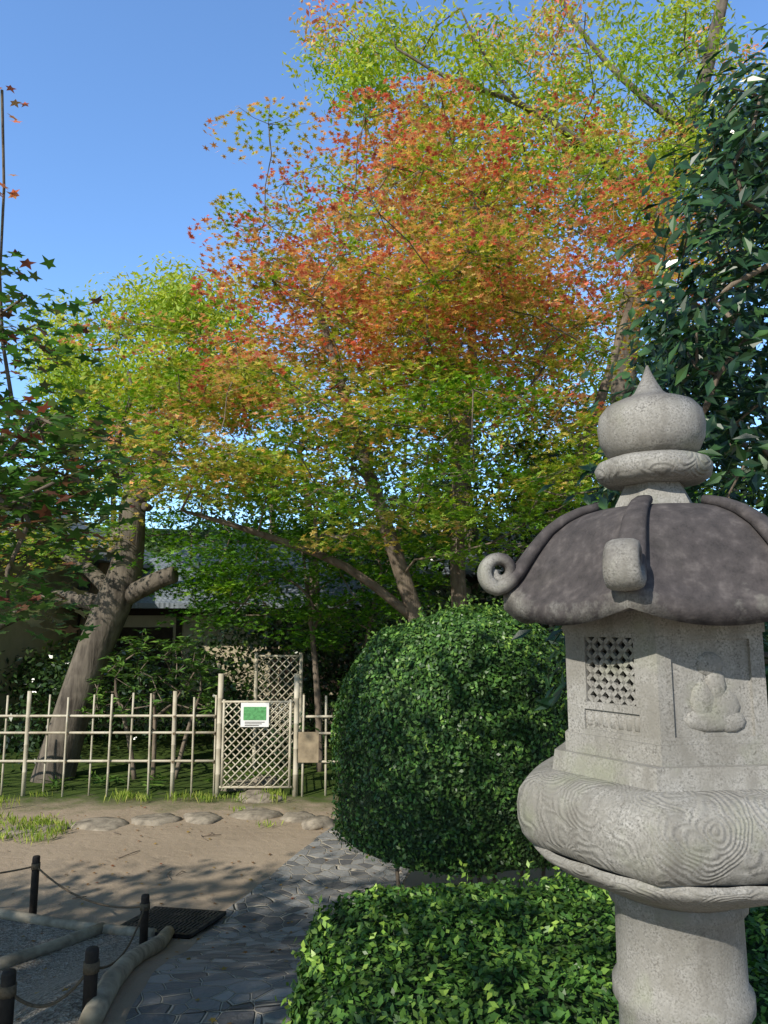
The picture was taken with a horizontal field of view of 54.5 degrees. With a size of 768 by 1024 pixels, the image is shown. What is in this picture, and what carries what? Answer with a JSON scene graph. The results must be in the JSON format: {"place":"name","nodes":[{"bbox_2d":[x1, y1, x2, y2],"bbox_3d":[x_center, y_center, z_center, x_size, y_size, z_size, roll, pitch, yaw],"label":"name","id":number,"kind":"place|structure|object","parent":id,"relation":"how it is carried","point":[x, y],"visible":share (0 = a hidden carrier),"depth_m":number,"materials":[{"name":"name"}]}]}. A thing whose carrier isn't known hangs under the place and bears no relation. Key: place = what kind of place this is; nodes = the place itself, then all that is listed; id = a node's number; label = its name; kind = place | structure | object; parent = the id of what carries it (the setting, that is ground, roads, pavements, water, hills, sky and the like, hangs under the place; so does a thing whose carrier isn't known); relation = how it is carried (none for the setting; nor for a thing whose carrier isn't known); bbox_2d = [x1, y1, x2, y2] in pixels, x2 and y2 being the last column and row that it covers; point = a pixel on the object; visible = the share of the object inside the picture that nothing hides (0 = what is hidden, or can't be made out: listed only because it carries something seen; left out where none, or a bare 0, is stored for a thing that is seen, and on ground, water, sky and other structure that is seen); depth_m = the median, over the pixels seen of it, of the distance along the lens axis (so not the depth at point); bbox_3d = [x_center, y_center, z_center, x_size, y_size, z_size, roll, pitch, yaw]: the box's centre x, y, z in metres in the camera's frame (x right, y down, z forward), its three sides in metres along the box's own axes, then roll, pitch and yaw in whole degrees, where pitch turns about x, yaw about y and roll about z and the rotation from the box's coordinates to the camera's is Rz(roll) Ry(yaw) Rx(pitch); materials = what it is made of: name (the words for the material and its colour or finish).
{"place":"outdoors","nodes":[
{"label":"outdoors","id":0,"kind":"place"},
{"bbox_2d":[0,556,88,749],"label":"plaster house walls","id":1,"kind":"structure","parent":0,"point":[17,637],"depth_m":13.70,"materials":[{"name":"beige paint"}]},
{"bbox_2d":[77,609,367,726],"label":"building","id":2,"kind":"structure","parent":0,"point":[162,633],"depth_m":15.78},
{"bbox_2d":[88,615,362,728],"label":"tea house walls","id":3,"kind":"structure","parent":0,"point":[141,620],"depth_m":15.89,"materials":[{"name":"beige paint"}]},
{"bbox_2d":[126,827,409,1023],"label":"flagstone path","id":4,"kind":"structure","parent":0,"point":[244,988],"depth_m":4.65,"materials":[{"name":"stone"}]},
{"bbox_2d":[0,697,767,1023],"bbox_3d":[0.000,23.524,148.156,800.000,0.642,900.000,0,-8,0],"label":"garden ground","id":5,"kind":"structure","parent":0,"point":[72,859],"depth_m":7.43,"materials":[{"name":"beige soil"}]},
{"bbox_2d":[0,855,149,1023],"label":"rope posts","id":6,"kind":"object","parent":5,"relation":"on","point":[8,978],"visible":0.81,"depth_m":3.03,"materials":[{"name":"black wood"}]},
{"bbox_2d":[0,862,149,1007],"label":"rope line","id":7,"kind":"object","parent":6,"relation":"attached to","point":[88,970],"visible":0.98,"depth_m":3.03,"materials":[{"name":"brown fabric"}]},
{"bbox_2d":[0,919,154,1023],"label":"gravel bed","id":8,"kind":"object","parent":5,"relation":"on","point":[64,966],"visible":0.62,"depth_m":4.51,"materials":[{"name":"grey gravel"}]},
{"bbox_2d":[1,484,156,568],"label":"tiled house roof","id":9,"kind":"structure","parent":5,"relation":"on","point":[106,560],"depth_m":14.63,"materials":[{"name":"grey tile"}]},
{"bbox_2d":[0,908,174,1023],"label":"log edging","id":10,"kind":"object","parent":5,"relation":"on","point":[116,974],"visible":0.91,"depth_m":4.73,"materials":[{"name":"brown wood"}]},
{"bbox_2d":[0,348,248,782],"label":"old maple","id":11,"kind":"object","parent":5,"relation":"on","point":[122,590],"depth_m":10.58,"materials":[{"name":"green plant"}]},
{"bbox_2d":[0,768,286,844],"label":"grass tufts and ferns","id":12,"kind":"object","parent":5,"relation":"on","point":[40,834],"visible":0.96,"depth_m":9.03,"materials":[{"name":"green plant"}]},
{"bbox_2d":[72,832,220,898],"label":"fallen twigs","id":13,"kind":"object","parent":5,"relation":"on","point":[170,871],"visible":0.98,"depth_m":7.07,"materials":[{"name":"brown wood"}]},
{"bbox_2d":[74,629,230,779],"bbox_3d":[-3.285,2.743,10.616,2.146,2.151,1.900,0,-8,0],"label":"leaf shrub","id":14,"kind":"object","parent":5,"relation":"on","point":[143,647],"depth_m":10.53,"materials":[{"name":"green plant"}]},
{"bbox_2d":[10,251,313,654],"bbox_3d":[-4.400,-0.610,14.288,6.215,9.997,4.460,0,-8,0],"label":"yellow tree","id":15,"kind":"object","parent":5,"relation":"on","point":[163,300],"depth_m":13.85,"materials":[{"name":"plant"}]},
{"bbox_2d":[0,775,334,837],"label":"garden stones","id":16,"kind":"object","parent":5,"relation":"on","point":[307,820],"visible":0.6,"depth_m":8.24,"materials":[{"name":"grey stone"}]},
{"bbox_2d":[0,653,337,796],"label":"bamboo fence","id":17,"kind":"object","parent":5,"relation":"on","point":[219,752],"visible":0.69,"depth_m":9.53,"materials":[{"name":"beige wood"}]},
{"bbox_2d":[2,715,302,762],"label":"fence lashings","id":18,"kind":"object","parent":17,"relation":"attached to","point":[129,734],"visible":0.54,"depth_m":9.54,"materials":[{"name":"black fabric"}]},
{"bbox_2d":[240,703,268,726],"bbox_3d":[-1.647,2.587,9.501,0.360,0.298,0.012,0,-8,0],"label":"sign","id":19,"kind":"object","parent":17,"relation":"attached to","point":[265,723],"visible":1,"depth_m":9.49,"materials":[{"name":"white"}]},
{"bbox_2d":[245,723,261,725],"bbox_3d":[-1.647,2.695,9.477,0.252,0.049,0.003,0,-8,0],"label":"sign text","id":20,"kind":"object","parent":19,"relation":"attached to","point":[252,723],"visible":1,"depth_m":9.48},
{"bbox_2d":[243,707,265,719],"bbox_3d":[-1.646,2.568,9.496,0.288,0.164,0.004,0,-8,0],"label":"sign picture","id":21,"kind":"object","parent":19,"relation":"attached to","point":[254,713],"visible":1,"depth_m":9.49},
{"bbox_2d":[298,732,318,762],"bbox_3d":[-0.961,2.989,9.468,0.260,0.373,0.015,0,-8,0],"label":"wooden plaque","id":22,"kind":"object","parent":17,"relation":"attached to","point":[308,747],"visible":1,"depth_m":9.46,"materials":[{"name":"brown wood"}]},
{"bbox_2d":[121,906,225,938],"bbox_3d":[-1.549,2.978,5.420,0.612,0.077,0.528,-2,-9,16],"label":"drain grate","id":23,"kind":"object","parent":5,"relation":"on","point":[188,923],"visible":0.86,"depth_m":5.42,"materials":[{"name":"metal"}]},
{"bbox_2d":[8,806,374,1023],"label":"fallen leaves","id":24,"kind":"object","parent":5,"relation":"on","point":[198,999],"visible":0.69,"depth_m":5.63,"materials":[{"name":"brown plant"}]},
{"bbox_2d":[172,915,224,938],"bbox_3d":[-1.549,2.993,5.417,0.611,0.055,0.526,-2,-9,16],"label":"grate edge","id":25,"kind":"object","parent":5,"relation":"on","point":[198,932],"visible":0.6,"depth_m":5.21,"materials":[{"name":"black metal"}]},
{"bbox_2d":[61,543,394,610],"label":"building roof","id":26,"kind":"structure","parent":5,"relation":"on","point":[159,602],"depth_m":16.12,"materials":[{"name":"grey tile"}]},
{"bbox_2d":[88,484,489,771],"bbox_3d":[-1.368,1.713,11.459,6.299,4.525,3.460,0,-8,0],"label":"green maple","id":27,"kind":"object","parent":5,"relation":"on","point":[236,571],"depth_m":11.09,"materials":[{"name":"green plant"}]},
{"bbox_2d":[0,340,767,772],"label":"trees","id":28,"kind":"object","parent":5,"relation":"on","point":[56,666],"depth_m":13.49,"materials":[{"name":"green plant"}]},
{"bbox_2d":[42,71,764,621],"bbox_3d":[0.509,-1.593,10.294,9.916,10.781,8.360,0,-8,0],"label":"maple","id":29,"kind":"object","parent":5,"relation":"on","point":[480,293],"depth_m":9.35,"materials":[{"name":"orange plant"}]},
{"bbox_2d":[105,527,767,682],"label":"trees","id":30,"kind":"object","parent":5,"relation":"on","point":[765,648],"depth_m":25.95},
{"bbox_2d":[327,592,568,901],"bbox_3d":[0.614,1.838,5.749,2.146,2.427,2.094,0,-8,0],"label":"rounded bush","id":31,"kind":"object","parent":5,"relation":"on","point":[480,617],"depth_m":5.00,"materials":[{"name":"green plant"}]},
{"bbox_2d":[391,510,548,587],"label":"tiled house roof","id":32,"kind":"structure","parent":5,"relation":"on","point":[466,566],"depth_m":16.71,"materials":[{"name":"grey tile"}]},
{"bbox_2d":[280,105,691,598],"bbox_3d":[2.701,-3.128,17.739,10.501,15.938,5.070,0,-8,0],"label":"tree","id":33,"kind":"object","parent":5,"relation":"on","point":[566,377],"depth_m":17.66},
{"bbox_2d":[282,860,767,1023],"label":"clipped hedge","id":34,"kind":"object","parent":5,"relation":"on","point":[442,899],"depth_m":2.31,"materials":[{"name":"green plant"}]},
{"bbox_2d":[275,907,328,1023],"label":"ground cover plants","id":35,"kind":"object","parent":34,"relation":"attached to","point":[293,1017],"depth_m":2.36,"materials":[{"name":"green plant"}]},
{"bbox_2d":[282,0,767,404],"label":"tall tree","id":36,"kind":"object","parent":5,"relation":"on","point":[376,70],"depth_m":15.13,"materials":[{"name":"green plant"}]},
{"bbox_2d":[477,365,767,1023],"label":"stone lantern","id":37,"kind":"object","parent":5,"relation":"on","point":[642,798],"visible":1,"depth_m":1.34,"materials":[{"name":"stone"}]},
{"bbox_2d":[512,24,767,731],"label":"camellia","id":38,"kind":"object","parent":5,"relation":"on","point":[718,343],"depth_m":3.73,"materials":[{"name":"green plant"}]},
{"bbox_2d":[0,0,767,529],"label":"sky","id":39,"kind":"structure","parent":0,"point":[112,166],"materials":[{"name":"blue"}]},
{"bbox_2d":[427,582,563,646],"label":"plaster house walls","id":40,"kind":"structure","parent":0,"point":[469,593],"depth_m":18.86,"materials":[{"name":"white paint"}]},
{"bbox_2d":[466,577,548,630],"bbox_3d":[4.725,3.084,17.160,6.101,3.250,0.592,0,-8,0],"label":"house timber","id":41,"kind":"object","parent":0,"point":[471,579],"visible":0.01,"depth_m":17.11,"materials":[{"name":"brown wood"}]},
{"bbox_3d":[-5.554,-2.874,-0.013,10.135,5.358,10.833,0,-8,0],"label":"maple leaf canopy","id":42,"kind":"object","parent":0,"visible":0},
{"bbox_2d":[0,89,57,599],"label":"maple","id":43,"kind":"object","parent":42,"relation":"on","point":[23,516],"visible":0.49,"depth_m":3.28,"materials":[{"name":"green plant"}]},
{"bbox_2d":[0,85,166,643],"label":"maple leaves","id":44,"kind":"object","parent":43,"relation":"attached to","point":[43,509],"visible":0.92,"depth_m":2.95,"materials":[{"name":"green plant"}]}
]}

